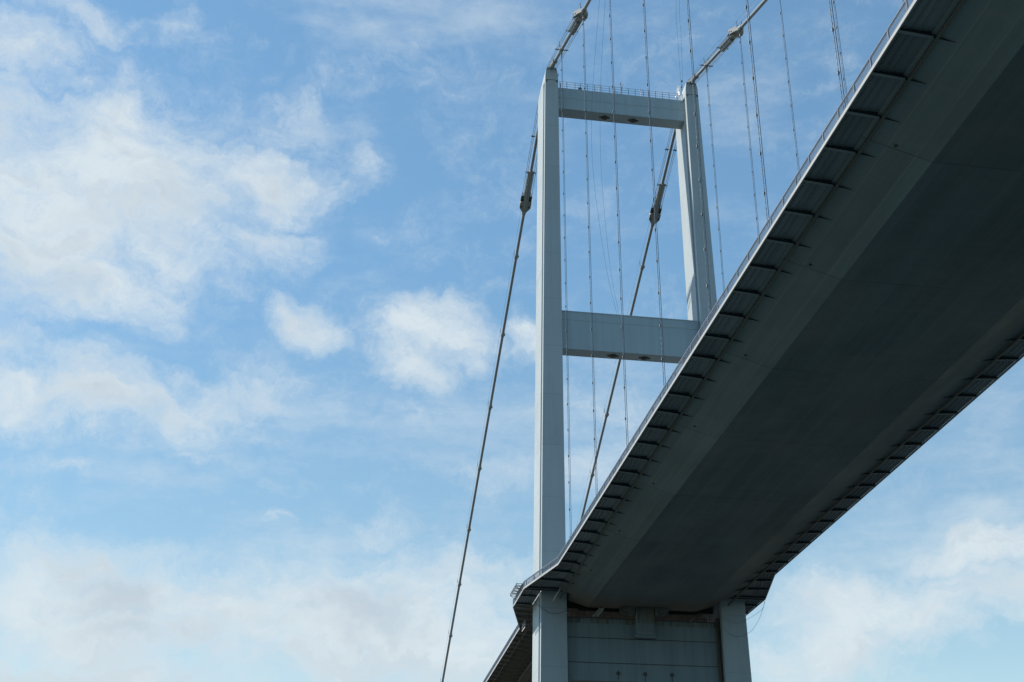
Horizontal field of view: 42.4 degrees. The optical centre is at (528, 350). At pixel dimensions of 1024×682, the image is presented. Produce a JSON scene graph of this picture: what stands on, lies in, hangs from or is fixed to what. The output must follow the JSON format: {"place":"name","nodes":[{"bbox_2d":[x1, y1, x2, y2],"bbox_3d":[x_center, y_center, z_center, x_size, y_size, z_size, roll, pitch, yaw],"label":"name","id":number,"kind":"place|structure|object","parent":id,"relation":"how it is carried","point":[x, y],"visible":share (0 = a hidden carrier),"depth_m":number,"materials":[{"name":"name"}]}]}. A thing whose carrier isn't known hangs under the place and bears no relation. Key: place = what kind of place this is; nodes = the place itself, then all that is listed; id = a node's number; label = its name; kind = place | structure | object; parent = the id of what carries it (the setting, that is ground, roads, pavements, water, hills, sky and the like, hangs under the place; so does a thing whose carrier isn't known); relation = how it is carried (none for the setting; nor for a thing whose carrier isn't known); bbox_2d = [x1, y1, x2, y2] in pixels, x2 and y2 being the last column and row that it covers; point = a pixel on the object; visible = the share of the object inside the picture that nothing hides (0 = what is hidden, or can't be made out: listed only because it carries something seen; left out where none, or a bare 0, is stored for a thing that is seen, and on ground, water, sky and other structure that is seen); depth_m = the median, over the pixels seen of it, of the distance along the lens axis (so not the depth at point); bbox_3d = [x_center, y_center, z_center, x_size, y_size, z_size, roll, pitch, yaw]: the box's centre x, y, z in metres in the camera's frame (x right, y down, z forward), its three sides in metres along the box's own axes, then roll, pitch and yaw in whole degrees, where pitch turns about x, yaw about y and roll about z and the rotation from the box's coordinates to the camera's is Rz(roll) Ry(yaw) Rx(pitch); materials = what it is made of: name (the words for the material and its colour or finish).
{"place":"outdoors","nodes":[
{"label":"outdoors","id":0,"kind":"place"},
{"bbox_2d":[0,0,1023,681],"label":"sky","id":1,"kind":"structure","parent":0,"point":[257,257],"materials":[{"name":"blue"}]},
{"bbox_3d":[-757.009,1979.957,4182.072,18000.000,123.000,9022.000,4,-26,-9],"label":"ground","id":2,"kind":"structure","parent":0,"visible":0},
{"bbox_2d":[532,64,751,681],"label":"bridge tower","id":3,"kind":"structure","parent":2,"relation":"on","point":[643,645],"depth_m":222.63,"materials":[{"name":"metal"}]},
{"bbox_2d":[440,0,590,681],"bbox_3d":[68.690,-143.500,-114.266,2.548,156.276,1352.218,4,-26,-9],"label":"suspension cable","id":4,"kind":"object","parent":3,"relation":"on","point":[579,14],"visible":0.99,"depth_m":272.78,"materials":[{"name":"paint"}]},
{"bbox_2d":[561,56,571,537],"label":"hanger","id":5,"kind":"object","parent":4,"relation":"hanging from","point":[567,379],"visible":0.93,"depth_m":215.45,"materials":[{"name":"metal"}]},
{"bbox_2d":[582,18,597,494],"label":"hanger","id":6,"kind":"object","parent":4,"relation":"hanging from","point":[592,355],"visible":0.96,"depth_m":199.00,"materials":[{"name":"metal"}]},
{"bbox_2d":[609,0,627,443],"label":"hanger","id":7,"kind":"object","parent":4,"relation":"hanging from","point":[619,229],"visible":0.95,"depth_m":180.65,"materials":[{"name":"metal"}]},
{"bbox_2d":[642,0,665,393],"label":"hanger","id":8,"kind":"object","parent":4,"relation":"hanging from","point":[646,57],"visible":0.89,"depth_m":162.21,"materials":[{"name":"metal"}]},
{"bbox_2d":[687,0,711,319],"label":"hanger","id":9,"kind":"object","parent":4,"relation":"hanging from","point":[700,179],"visible":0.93,"depth_m":143.78,"materials":[{"name":"metal"}]},
{"bbox_2d":[745,0,769,228],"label":"hanger","id":10,"kind":"object","parent":4,"relation":"hanging from","point":[756,114],"visible":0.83,"depth_m":124.91,"materials":[{"name":"metal"}]},
{"bbox_2d":[828,0,845,106],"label":"hanger","id":11,"kind":"object","parent":4,"relation":"hanging from","point":[838,71],"visible":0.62,"depth_m":106.43,"materials":[{"name":"metal"}]},
{"bbox_2d":[483,592,712,681],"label":"approach deck","id":12,"kind":"structure","parent":3,"relation":"on","point":[513,662],"depth_m":228.06,"materials":[{"name":"paint"}]},
{"bbox_2d":[522,608,532,631],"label":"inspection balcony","id":13,"kind":"structure","parent":12,"relation":"hanging from","point":[525,628],"depth_m":210.78,"materials":[{"name":"metal"}]},
{"bbox_2d":[591,1,616,312],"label":"thin wire","id":14,"kind":"object","parent":3,"relation":"attached to","point":[591,141],"visible":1,"depth_m":216.60,"materials":[{"name":"metal"}]},
{"bbox_2d":[600,11,617,307],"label":"thin wire","id":15,"kind":"object","parent":3,"relation":"attached to","point":[600,153],"visible":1,"depth_m":218.66,"materials":[{"name":"metal"}]},
{"bbox_2d":[577,0,767,528],"bbox_3d":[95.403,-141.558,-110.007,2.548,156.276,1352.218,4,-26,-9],"label":"suspension cable","id":16,"kind":"object","parent":3,"relation":"on","point":[733,34],"visible":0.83,"depth_m":269.06,"materials":[{"name":"paint"}]},
{"bbox_2d":[706,72,724,290],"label":"hanger","id":17,"kind":"object","parent":16,"relation":"hanging from","point":[715,186],"visible":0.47,"depth_m":231.10,"materials":[{"name":"metal"}]},
{"bbox_2d":[739,33,758,240],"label":"hanger","id":18,"kind":"object","parent":16,"relation":"hanging from","point":[754,194],"visible":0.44,"depth_m":214.69,"materials":[{"name":"metal"}]},
{"bbox_2d":[779,0,800,177],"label":"hanger","id":19,"kind":"object","parent":16,"relation":"hanging from","point":[788,81],"visible":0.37,"depth_m":197.05,"materials":[{"name":"metal"}]},
{"bbox_2d":[832,0,847,105],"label":"hanger","id":20,"kind":"object","parent":16,"relation":"hanging from","point":[833,2],"visible":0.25,"depth_m":178.12,"materials":[{"name":"metal"}]},
{"bbox_2d":[675,86,679,99],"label":"caged ladder","id":21,"kind":"object","parent":3,"relation":"attached to","point":[678,92],"visible":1,"depth_m":254.83,"materials":[{"name":"white metal"}]},
{"bbox_2d":[514,0,1023,615],"bbox_3d":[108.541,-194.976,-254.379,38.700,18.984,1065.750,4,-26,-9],"label":"span deck","id":22,"kind":"structure","parent":3,"relation":"on","point":[860,334],"depth_m":125.88,"materials":[{"name":"paint"}]},
{"bbox_2d":[510,583,521,599],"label":"lattice rack","id":23,"kind":"object","parent":22,"relation":"attached to","point":[513,591],"visible":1,"depth_m":205.69,"materials":[{"name":"metal"}]}
]}

